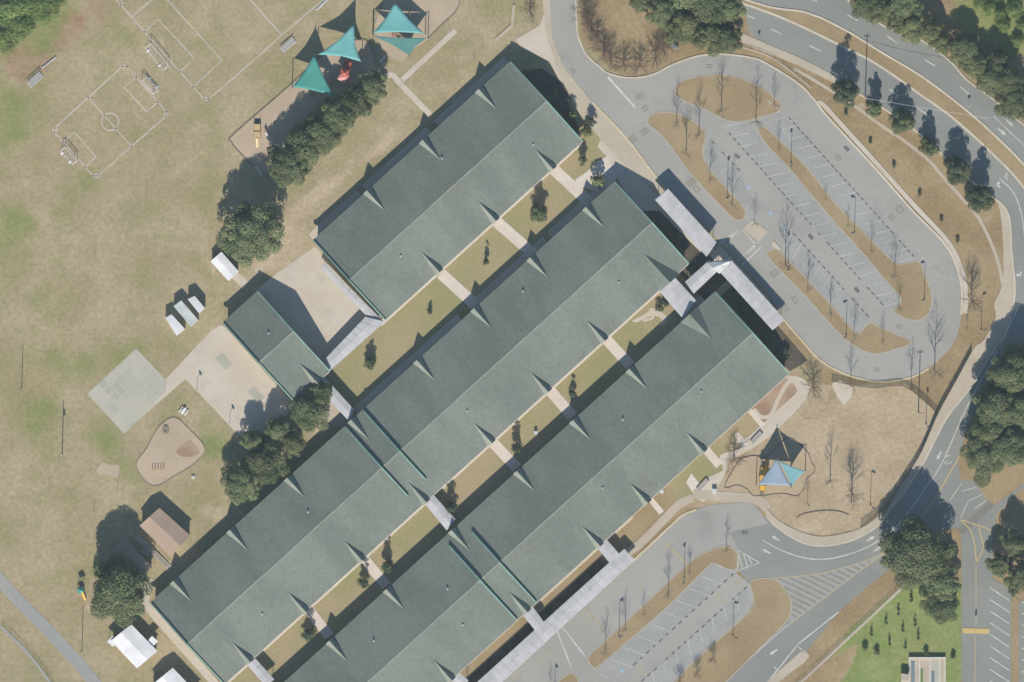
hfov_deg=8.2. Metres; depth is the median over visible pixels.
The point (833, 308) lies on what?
island kerb
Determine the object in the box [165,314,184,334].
storage container
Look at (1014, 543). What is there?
oak tree
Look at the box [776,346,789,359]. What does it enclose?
garden shrub
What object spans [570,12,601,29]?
bare tree
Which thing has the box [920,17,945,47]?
oak tree
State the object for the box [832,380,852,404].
concrete pad
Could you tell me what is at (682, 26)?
oak tree
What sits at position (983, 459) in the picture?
oak tree
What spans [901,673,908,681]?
garden shed
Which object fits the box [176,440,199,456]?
mulch patch
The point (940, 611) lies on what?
oak tree
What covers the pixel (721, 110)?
bare tree
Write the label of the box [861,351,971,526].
fence
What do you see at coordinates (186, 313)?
storage container
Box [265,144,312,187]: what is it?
oak tree
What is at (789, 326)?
kerb
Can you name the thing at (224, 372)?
basketball yard
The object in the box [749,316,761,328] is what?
garden shrub
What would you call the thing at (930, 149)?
street tree
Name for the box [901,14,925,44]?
oak tree
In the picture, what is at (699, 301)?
eave walk
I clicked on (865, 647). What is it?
garden bush
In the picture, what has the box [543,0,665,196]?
sidewalk
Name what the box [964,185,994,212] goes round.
street tree
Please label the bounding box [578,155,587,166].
garden shrub
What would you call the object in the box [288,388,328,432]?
oak tree
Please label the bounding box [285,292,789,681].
school wing
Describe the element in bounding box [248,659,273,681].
walkway canopy
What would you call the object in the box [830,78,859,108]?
street tree
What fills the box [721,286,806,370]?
planting bed
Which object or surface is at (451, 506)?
courtyard tree
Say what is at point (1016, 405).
oak tree
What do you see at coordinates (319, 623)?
cross walk
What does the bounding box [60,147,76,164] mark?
soccer goal
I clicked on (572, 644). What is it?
parking lot
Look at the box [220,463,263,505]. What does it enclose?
oak tree
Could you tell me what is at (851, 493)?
bare tree
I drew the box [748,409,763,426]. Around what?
walkway
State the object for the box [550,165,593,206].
cross walk
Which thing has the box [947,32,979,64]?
oak tree
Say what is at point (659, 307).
garden shrub
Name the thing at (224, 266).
storage shed
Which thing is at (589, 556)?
eave walk
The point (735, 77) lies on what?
island kerb
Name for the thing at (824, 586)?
road
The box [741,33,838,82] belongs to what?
sidewalk
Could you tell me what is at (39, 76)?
bleacher
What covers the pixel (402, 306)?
eave walk
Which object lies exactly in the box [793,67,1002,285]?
path
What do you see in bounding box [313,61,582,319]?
school wing
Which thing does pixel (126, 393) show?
court
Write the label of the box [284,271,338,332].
yard joint
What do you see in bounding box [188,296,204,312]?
storage container
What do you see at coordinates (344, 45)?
shade sail
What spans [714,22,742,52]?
oak tree
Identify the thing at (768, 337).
garden shrub
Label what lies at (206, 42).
soccer pitch
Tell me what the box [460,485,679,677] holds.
lawn strip
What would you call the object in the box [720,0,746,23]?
oak tree
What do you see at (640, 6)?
oak tree
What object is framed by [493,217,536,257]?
cross walk
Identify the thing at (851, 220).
island kerb
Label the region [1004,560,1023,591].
oak tree
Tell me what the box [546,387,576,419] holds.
cross walk
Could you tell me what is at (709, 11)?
oak tree
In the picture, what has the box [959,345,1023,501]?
verge
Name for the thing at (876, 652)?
garden bush
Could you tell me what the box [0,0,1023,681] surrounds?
ground
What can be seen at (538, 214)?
courtyard tree
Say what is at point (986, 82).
oak tree
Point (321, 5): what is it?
bench
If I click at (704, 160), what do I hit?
island kerb
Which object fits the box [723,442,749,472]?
bare tree
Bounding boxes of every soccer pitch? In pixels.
[52,64,168,177]
[116,0,323,101]
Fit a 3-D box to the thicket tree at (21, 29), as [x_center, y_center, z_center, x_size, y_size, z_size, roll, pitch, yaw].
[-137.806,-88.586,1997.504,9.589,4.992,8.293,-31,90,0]
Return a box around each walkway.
[141,578,153,604]
[145,602,218,681]
[232,273,247,287]
[322,402,351,426]
[380,72,431,115]
[400,29,456,81]
[643,310,653,321]
[649,498,663,514]
[704,447,721,467]
[734,432,748,448]
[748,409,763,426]
[753,378,803,418]
[817,100,967,312]
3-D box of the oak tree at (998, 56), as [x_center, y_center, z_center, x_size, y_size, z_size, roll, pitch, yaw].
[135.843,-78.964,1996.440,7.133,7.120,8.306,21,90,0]
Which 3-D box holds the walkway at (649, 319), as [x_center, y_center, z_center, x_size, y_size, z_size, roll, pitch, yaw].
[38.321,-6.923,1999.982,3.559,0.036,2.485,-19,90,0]
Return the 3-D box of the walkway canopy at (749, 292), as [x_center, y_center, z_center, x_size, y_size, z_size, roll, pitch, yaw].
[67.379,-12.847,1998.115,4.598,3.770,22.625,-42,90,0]
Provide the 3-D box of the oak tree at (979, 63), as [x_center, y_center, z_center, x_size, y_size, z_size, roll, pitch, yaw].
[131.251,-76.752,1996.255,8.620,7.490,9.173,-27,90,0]
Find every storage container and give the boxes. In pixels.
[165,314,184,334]
[174,300,198,326]
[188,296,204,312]
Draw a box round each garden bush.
[861,644,868,650]
[873,648,879,654]
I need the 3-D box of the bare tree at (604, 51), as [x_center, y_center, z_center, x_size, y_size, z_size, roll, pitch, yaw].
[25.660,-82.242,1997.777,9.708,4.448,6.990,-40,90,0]
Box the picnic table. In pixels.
[179,406,188,415]
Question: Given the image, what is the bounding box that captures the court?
[87,349,166,432]
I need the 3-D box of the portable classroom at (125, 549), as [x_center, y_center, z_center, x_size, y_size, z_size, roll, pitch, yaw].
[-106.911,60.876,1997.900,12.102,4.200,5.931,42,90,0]
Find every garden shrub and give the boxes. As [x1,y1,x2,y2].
[567,108,576,119]
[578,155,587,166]
[580,126,592,137]
[587,116,596,126]
[590,174,603,189]
[655,304,663,311]
[661,297,668,306]
[730,291,741,300]
[738,304,749,316]
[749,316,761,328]
[762,331,776,345]
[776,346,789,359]
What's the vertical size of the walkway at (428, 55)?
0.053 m
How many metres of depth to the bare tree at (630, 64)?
1997.32 m
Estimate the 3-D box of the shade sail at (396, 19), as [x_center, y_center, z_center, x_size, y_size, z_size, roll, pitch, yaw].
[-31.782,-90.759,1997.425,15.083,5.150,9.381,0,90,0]
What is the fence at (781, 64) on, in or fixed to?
on the ground at (106, 270)
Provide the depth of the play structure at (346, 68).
1997.51 m
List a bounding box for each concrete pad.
[686,474,703,491]
[743,219,767,240]
[772,241,780,249]
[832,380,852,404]
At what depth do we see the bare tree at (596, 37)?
1997.50 m
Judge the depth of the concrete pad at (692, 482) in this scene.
1999.94 m
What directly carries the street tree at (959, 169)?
on the ground at (106, 270)
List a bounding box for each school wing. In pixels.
[150,182,688,681]
[223,291,329,400]
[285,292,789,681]
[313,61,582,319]
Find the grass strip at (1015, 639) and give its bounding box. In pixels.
[1011,597,1018,681]
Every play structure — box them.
[253,120,260,147]
[310,78,332,96]
[337,75,354,83]
[340,58,351,77]
[759,459,769,495]
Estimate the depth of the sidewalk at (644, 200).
1999.89 m
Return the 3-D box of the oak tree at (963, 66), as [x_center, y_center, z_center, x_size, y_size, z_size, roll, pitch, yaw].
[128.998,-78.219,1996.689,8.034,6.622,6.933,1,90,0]
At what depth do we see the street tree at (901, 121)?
1994.80 m
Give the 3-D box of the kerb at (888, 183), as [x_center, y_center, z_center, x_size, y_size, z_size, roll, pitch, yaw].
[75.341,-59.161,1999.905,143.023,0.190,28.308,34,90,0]
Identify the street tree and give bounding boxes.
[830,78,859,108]
[866,99,881,116]
[888,107,916,134]
[918,134,939,155]
[943,154,971,185]
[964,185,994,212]
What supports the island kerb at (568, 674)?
on the grass island at (570, 678)
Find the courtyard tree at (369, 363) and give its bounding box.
[364,357,375,369]
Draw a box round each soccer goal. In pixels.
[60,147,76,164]
[141,76,158,93]
[145,43,168,68]
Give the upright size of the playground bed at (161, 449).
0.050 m
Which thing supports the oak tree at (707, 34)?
on the ground at (106, 270)
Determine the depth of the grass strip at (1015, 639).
1999.86 m
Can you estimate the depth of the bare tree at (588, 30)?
1997.22 m
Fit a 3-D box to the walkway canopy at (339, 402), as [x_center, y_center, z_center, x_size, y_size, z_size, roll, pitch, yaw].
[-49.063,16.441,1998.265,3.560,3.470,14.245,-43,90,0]
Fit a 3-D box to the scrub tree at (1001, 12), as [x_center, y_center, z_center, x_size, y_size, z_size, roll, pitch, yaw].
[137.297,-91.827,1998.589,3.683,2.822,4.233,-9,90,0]
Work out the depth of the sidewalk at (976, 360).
1999.87 m
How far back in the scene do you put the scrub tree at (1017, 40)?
1998.17 m
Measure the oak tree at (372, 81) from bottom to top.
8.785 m
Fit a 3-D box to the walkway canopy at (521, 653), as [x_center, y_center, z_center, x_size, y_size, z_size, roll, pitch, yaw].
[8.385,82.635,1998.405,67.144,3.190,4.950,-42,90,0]
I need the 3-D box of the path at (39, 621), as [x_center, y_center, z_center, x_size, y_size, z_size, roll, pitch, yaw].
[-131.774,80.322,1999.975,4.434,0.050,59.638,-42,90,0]
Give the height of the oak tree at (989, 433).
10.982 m
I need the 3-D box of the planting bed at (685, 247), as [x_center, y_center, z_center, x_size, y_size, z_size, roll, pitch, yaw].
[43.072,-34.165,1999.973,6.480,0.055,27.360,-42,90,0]
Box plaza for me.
[575,157,616,191]
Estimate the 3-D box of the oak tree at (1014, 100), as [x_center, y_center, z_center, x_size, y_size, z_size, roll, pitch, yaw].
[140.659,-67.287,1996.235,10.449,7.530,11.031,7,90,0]
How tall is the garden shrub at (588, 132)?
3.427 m
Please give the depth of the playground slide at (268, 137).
1999.17 m
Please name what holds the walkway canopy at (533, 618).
on the planting bed at (551, 608)
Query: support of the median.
on the road
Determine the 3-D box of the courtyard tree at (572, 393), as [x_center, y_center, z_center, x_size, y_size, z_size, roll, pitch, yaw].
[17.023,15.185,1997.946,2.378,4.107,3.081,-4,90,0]
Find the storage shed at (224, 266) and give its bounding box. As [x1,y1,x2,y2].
[211,252,238,280]
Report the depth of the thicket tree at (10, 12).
1996.28 m
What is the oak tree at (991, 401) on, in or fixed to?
on the verge at (1004, 480)
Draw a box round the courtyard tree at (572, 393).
[568,390,575,399]
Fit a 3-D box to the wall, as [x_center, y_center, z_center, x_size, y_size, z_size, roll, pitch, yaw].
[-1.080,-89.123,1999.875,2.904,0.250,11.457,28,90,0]
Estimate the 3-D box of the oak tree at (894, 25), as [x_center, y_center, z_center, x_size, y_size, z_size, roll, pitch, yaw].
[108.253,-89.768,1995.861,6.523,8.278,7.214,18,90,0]
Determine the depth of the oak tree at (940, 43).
1994.95 m
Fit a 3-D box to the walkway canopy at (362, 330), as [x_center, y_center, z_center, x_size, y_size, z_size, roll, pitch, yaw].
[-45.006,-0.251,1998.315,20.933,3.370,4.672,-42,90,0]
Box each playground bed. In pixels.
[137,418,204,485]
[229,40,375,174]
[375,0,461,61]
[725,438,814,495]
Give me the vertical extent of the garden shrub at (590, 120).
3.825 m
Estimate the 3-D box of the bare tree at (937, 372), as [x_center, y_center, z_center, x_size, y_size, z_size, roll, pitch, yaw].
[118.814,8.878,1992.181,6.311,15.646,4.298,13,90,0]
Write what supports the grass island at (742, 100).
on the parking lot at (627, 106)
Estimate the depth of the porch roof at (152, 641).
1997.09 m
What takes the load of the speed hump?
on the road
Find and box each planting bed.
[467,559,605,681]
[520,68,580,136]
[643,211,700,261]
[680,252,726,299]
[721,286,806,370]
[752,372,799,422]
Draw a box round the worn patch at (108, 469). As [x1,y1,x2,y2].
[97,463,119,476]
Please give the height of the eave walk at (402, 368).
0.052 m
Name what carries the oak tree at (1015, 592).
on the verge at (1015, 521)
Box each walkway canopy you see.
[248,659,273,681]
[318,377,353,420]
[321,262,382,320]
[326,317,384,369]
[426,496,454,529]
[452,673,468,681]
[478,549,634,681]
[523,607,543,629]
[598,540,618,561]
[655,189,715,255]
[660,278,695,317]
[685,260,715,292]
[706,259,729,273]
[721,260,784,329]
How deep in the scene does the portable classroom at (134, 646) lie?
1996.40 m
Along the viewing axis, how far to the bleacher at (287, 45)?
1999.28 m
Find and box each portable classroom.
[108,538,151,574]
[111,625,156,667]
[140,508,189,554]
[156,668,185,681]
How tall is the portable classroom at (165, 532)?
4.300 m
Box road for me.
[728,0,1023,681]
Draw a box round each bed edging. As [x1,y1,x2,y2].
[136,417,204,485]
[228,39,376,175]
[428,0,459,38]
[724,438,815,496]
[797,510,848,517]
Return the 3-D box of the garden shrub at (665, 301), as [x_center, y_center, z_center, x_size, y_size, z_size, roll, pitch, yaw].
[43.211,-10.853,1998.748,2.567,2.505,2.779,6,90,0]
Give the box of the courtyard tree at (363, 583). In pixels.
[357,579,369,587]
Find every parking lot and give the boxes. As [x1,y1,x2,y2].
[503,503,767,681]
[550,0,960,380]
[993,579,1011,681]
[1019,601,1023,681]
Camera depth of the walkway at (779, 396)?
1999.94 m
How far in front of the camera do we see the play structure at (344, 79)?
1996.36 m
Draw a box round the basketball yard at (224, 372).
[137,325,293,435]
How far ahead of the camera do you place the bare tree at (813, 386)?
1996.67 m
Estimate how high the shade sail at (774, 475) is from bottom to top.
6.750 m
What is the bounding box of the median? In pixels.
[740,0,1023,184]
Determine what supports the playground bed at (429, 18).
on the ground at (106, 270)
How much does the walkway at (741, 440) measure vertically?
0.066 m
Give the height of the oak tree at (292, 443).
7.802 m
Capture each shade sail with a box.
[292,53,335,97]
[317,23,361,62]
[372,1,425,34]
[373,36,427,56]
[756,457,791,486]
[777,459,805,487]
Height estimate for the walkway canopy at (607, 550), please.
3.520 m
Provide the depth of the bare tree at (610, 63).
1997.21 m
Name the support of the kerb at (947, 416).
on the ground at (106, 270)
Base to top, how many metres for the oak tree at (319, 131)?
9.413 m
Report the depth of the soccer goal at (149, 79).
1999.08 m
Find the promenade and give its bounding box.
[698,376,808,501]
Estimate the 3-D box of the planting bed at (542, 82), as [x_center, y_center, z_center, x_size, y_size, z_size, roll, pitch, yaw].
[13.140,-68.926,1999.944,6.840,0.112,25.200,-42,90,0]
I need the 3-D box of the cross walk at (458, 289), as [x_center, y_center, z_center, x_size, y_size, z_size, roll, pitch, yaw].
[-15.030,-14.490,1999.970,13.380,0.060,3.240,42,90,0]
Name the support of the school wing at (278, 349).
on the ground at (106, 270)
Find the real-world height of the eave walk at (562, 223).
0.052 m
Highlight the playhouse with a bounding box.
[77,582,85,600]
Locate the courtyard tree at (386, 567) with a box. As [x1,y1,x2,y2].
[381,557,393,572]
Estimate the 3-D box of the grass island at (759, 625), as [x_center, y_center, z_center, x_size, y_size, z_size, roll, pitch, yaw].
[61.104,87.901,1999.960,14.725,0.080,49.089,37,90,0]
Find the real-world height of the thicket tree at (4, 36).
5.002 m
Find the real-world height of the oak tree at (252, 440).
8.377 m
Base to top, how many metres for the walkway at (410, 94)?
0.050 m
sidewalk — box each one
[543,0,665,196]
[598,140,772,305]
[625,494,694,554]
[693,489,770,511]
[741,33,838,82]
[765,200,1013,544]
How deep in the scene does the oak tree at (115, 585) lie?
1988.58 m
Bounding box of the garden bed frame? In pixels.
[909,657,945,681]
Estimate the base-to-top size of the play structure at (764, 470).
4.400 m
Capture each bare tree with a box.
[518,0,538,25]
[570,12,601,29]
[571,0,597,21]
[579,18,604,46]
[587,31,612,51]
[592,37,616,62]
[601,47,623,74]
[610,53,633,73]
[629,50,648,77]
[645,41,664,72]
[649,33,674,61]
[654,34,678,53]
[714,103,728,119]
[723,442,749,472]
[779,258,795,271]
[800,373,824,402]
[843,480,864,510]
[928,368,944,380]
[960,286,981,313]
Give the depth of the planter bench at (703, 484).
1999.50 m
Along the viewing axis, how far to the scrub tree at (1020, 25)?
1998.19 m
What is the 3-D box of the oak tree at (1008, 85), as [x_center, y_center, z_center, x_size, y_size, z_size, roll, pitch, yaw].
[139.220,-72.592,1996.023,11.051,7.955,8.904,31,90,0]
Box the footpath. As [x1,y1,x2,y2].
[0,625,50,681]
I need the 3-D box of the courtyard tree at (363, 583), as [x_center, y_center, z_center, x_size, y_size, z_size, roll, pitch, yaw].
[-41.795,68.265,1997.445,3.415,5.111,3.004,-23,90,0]
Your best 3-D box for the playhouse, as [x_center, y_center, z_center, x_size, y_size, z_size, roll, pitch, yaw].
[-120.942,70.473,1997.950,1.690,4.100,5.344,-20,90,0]
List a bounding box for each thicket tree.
[0,0,35,32]
[0,21,17,56]
[7,12,36,41]
[23,0,58,27]
[42,0,66,9]
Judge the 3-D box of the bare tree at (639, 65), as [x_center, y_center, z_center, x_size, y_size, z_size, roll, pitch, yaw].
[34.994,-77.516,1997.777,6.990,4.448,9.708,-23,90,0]
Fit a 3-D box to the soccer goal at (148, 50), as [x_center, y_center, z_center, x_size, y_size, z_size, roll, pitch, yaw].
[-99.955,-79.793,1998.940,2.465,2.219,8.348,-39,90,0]
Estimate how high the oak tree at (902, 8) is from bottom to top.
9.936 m
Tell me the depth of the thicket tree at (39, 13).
1996.46 m
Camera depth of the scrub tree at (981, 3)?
1998.04 m
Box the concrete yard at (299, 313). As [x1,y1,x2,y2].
[256,247,382,368]
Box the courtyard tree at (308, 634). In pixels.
[300,628,316,641]
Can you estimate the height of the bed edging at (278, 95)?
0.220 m
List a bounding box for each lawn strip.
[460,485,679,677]
[668,411,758,500]
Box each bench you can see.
[315,0,327,10]
[696,478,708,490]
[750,431,762,443]
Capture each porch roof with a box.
[107,636,113,646]
[148,636,157,645]
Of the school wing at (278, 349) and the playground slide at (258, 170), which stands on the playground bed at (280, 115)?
the playground slide at (258, 170)
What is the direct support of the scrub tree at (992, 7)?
on the ground at (106, 270)
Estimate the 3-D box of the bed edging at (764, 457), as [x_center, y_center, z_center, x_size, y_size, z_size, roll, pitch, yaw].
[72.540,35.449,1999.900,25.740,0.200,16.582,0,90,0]
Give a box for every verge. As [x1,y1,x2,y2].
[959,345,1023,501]
[993,502,1023,594]
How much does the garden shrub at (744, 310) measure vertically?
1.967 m
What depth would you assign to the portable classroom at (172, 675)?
1996.43 m
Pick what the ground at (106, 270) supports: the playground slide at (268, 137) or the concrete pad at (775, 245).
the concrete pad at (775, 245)
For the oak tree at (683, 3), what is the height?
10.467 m
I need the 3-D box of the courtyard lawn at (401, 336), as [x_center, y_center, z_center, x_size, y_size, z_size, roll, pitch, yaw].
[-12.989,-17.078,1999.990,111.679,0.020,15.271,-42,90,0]
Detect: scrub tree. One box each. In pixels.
[973,0,986,9]
[982,2,995,17]
[994,6,1006,19]
[995,18,1010,33]
[1006,0,1023,19]
[1010,35,1023,47]
[1015,17,1023,29]
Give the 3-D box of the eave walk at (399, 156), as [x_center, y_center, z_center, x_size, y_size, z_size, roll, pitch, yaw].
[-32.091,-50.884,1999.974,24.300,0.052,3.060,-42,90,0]
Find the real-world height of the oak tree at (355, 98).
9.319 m
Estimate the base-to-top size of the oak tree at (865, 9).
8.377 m
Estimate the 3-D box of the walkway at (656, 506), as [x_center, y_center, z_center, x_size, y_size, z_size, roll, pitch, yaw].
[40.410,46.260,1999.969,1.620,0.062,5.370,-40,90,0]
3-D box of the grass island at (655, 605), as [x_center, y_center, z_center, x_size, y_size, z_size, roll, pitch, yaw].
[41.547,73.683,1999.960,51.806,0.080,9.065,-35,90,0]
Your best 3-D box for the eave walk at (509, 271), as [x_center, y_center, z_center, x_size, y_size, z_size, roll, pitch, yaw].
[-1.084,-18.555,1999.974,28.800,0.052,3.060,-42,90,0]
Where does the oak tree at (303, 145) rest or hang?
on the ground at (106, 270)
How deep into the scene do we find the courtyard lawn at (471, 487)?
1999.98 m
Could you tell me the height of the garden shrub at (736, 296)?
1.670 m
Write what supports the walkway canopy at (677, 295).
on the courtyard lawn at (471, 487)
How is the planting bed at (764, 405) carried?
on the ground at (106, 270)
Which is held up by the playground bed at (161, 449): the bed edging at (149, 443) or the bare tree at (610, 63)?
the bed edging at (149, 443)
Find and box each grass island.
[560,674,577,681]
[588,547,738,667]
[648,113,744,219]
[676,75,780,120]
[676,579,790,681]
[758,127,930,319]
[767,249,909,352]
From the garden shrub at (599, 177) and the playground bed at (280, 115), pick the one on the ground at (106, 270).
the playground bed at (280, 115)
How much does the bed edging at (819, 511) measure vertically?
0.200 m
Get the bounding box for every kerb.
[558,673,578,681]
[575,0,962,313]
[587,546,739,668]
[591,101,928,560]
[647,112,745,220]
[675,74,781,121]
[676,578,791,681]
[737,0,1023,188]
[757,126,931,320]
[766,199,1015,546]
[766,248,910,353]
[832,75,996,199]
[847,0,1023,124]
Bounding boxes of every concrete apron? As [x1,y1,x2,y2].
[515,15,562,81]
[617,162,646,194]
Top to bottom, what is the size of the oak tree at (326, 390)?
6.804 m
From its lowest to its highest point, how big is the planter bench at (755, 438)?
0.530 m
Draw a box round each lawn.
[231,261,697,681]
[325,139,616,432]
[567,98,600,162]
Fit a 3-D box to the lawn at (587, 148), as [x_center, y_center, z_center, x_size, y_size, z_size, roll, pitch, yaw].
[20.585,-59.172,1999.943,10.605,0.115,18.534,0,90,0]
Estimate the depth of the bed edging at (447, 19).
1999.78 m
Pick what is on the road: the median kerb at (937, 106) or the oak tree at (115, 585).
the median kerb at (937, 106)
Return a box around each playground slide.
[254,166,262,175]
[264,133,272,141]
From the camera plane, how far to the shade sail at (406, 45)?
1995.49 m
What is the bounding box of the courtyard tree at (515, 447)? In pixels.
[511,443,522,452]
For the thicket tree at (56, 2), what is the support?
on the ground at (106, 270)
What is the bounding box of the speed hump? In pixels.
[963,628,988,633]
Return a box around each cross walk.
[305,606,332,638]
[361,556,389,588]
[437,270,479,308]
[489,439,520,470]
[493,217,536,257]
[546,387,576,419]
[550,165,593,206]
[603,336,633,368]
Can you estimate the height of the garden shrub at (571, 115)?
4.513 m
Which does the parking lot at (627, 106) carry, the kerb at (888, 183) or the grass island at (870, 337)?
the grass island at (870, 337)
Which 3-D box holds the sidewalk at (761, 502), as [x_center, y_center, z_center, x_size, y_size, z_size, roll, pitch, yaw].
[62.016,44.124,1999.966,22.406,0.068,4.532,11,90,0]
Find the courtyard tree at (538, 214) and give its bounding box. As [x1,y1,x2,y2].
[530,203,547,222]
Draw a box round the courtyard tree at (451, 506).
[445,501,457,513]
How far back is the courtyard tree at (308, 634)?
1997.20 m
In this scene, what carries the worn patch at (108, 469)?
on the ground at (106, 270)
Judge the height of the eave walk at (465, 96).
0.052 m
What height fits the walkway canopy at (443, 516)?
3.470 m
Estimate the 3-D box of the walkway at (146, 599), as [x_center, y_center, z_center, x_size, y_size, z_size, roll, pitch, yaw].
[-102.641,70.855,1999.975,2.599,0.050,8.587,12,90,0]
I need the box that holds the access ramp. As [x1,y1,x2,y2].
[135,534,171,569]
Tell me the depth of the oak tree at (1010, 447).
1990.94 m
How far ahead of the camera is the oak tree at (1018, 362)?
1989.55 m
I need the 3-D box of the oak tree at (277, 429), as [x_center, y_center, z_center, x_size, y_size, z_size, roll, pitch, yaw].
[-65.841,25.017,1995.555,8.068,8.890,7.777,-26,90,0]
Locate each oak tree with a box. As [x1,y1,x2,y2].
[90,554,152,628]
[215,201,285,267]
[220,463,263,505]
[239,430,264,451]
[240,440,289,484]
[264,415,290,443]
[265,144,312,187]
[275,430,305,457]
[284,123,325,173]
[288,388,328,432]
[300,113,344,156]
[308,380,332,405]
[318,97,356,140]
[336,82,375,117]
[357,69,387,106]
[628,0,649,13]
[645,0,676,27]
[663,7,700,45]
[673,0,705,11]
[685,0,730,28]
[692,22,722,57]
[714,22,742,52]
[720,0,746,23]
[850,0,879,21]
[870,0,890,24]
[877,513,955,590]
[886,15,906,33]
[889,0,923,22]
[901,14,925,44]
[919,592,959,624]
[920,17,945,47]
[924,564,961,601]
[931,32,952,55]
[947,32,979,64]
[957,55,976,73]
[960,431,1002,487]
[966,50,988,79]
[970,412,1007,446]
[972,383,1015,429]
[975,62,1002,96]
[984,552,1011,578]
[985,46,1008,67]
[985,343,1023,393]
[991,425,1023,471]
[993,63,1023,96]
[993,85,1023,120]
[999,529,1023,557]
[1002,391,1023,429]
[1004,344,1023,387]
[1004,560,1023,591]
[1008,586,1019,597]
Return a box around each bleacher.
[27,71,42,87]
[280,38,295,51]
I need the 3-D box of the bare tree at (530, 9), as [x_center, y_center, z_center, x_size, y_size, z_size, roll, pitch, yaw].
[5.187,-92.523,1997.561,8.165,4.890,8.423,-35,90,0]
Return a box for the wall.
[495,5,514,40]
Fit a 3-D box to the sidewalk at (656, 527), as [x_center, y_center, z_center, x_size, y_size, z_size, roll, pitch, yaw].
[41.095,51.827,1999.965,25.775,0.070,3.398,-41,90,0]
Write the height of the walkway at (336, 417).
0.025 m
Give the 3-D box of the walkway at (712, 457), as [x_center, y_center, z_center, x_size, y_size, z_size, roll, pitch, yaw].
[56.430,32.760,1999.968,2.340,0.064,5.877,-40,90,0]
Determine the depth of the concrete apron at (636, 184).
1999.88 m
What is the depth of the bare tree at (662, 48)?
1997.19 m
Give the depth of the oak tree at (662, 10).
1993.98 m
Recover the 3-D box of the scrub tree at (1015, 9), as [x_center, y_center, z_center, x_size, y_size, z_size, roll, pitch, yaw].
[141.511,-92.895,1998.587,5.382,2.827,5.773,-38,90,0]
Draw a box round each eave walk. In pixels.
[229,495,435,681]
[309,190,360,238]
[353,314,461,413]
[363,127,430,189]
[382,144,581,325]
[433,57,508,125]
[443,264,687,488]
[467,237,546,309]
[533,516,633,607]
[547,185,609,237]
[685,293,712,316]
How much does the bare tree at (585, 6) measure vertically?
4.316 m
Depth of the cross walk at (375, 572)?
1999.94 m
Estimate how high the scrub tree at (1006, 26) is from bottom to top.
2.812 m
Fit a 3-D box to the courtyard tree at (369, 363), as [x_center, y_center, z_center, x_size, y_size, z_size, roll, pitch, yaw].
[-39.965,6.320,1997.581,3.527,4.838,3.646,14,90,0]
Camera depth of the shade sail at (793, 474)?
1994.91 m
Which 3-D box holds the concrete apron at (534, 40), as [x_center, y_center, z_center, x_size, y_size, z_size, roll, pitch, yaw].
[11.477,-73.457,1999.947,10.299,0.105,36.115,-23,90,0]
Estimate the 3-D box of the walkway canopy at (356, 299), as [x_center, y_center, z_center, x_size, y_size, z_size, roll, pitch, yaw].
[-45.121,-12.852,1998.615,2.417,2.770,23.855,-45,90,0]
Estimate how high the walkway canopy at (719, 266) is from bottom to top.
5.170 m
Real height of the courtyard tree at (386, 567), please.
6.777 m
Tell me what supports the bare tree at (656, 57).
on the ground at (106, 270)
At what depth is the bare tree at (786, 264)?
1992.12 m
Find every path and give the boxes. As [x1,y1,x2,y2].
[0,571,100,681]
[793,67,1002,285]
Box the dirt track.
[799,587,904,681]
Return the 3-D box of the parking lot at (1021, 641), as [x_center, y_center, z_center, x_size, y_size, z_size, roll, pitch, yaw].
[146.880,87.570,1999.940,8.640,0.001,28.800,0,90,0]
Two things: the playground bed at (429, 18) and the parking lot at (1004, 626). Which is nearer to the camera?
the parking lot at (1004, 626)
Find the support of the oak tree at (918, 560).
on the ground at (106, 270)
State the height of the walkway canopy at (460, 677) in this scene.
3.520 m
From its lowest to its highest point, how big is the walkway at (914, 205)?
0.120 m
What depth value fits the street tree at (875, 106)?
1995.30 m
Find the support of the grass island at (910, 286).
on the parking lot at (627, 106)
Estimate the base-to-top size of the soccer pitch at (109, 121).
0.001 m
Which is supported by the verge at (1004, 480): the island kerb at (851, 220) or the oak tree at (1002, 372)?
the oak tree at (1002, 372)
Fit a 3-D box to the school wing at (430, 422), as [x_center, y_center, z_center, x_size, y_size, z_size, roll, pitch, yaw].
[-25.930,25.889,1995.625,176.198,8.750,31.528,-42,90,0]
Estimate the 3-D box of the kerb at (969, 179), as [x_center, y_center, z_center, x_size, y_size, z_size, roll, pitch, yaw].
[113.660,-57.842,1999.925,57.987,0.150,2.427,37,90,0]
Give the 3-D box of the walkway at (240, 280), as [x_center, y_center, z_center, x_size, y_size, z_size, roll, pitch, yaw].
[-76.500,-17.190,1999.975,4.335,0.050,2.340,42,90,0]
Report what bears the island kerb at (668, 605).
on the grass island at (655, 605)
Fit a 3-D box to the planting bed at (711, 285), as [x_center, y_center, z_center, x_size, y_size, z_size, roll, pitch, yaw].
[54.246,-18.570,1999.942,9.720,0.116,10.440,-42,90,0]
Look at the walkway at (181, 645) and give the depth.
1999.95 m
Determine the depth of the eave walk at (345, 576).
1999.95 m
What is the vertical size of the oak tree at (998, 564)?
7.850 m
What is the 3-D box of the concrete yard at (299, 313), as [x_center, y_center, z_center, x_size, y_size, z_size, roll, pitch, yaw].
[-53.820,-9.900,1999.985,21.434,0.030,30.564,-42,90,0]
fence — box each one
[5,629,48,678]
[745,48,809,86]
[802,588,899,680]
[834,381,937,413]
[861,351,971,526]
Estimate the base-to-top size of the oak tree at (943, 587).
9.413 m
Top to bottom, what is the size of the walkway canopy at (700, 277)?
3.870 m
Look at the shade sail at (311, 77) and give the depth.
1994.56 m

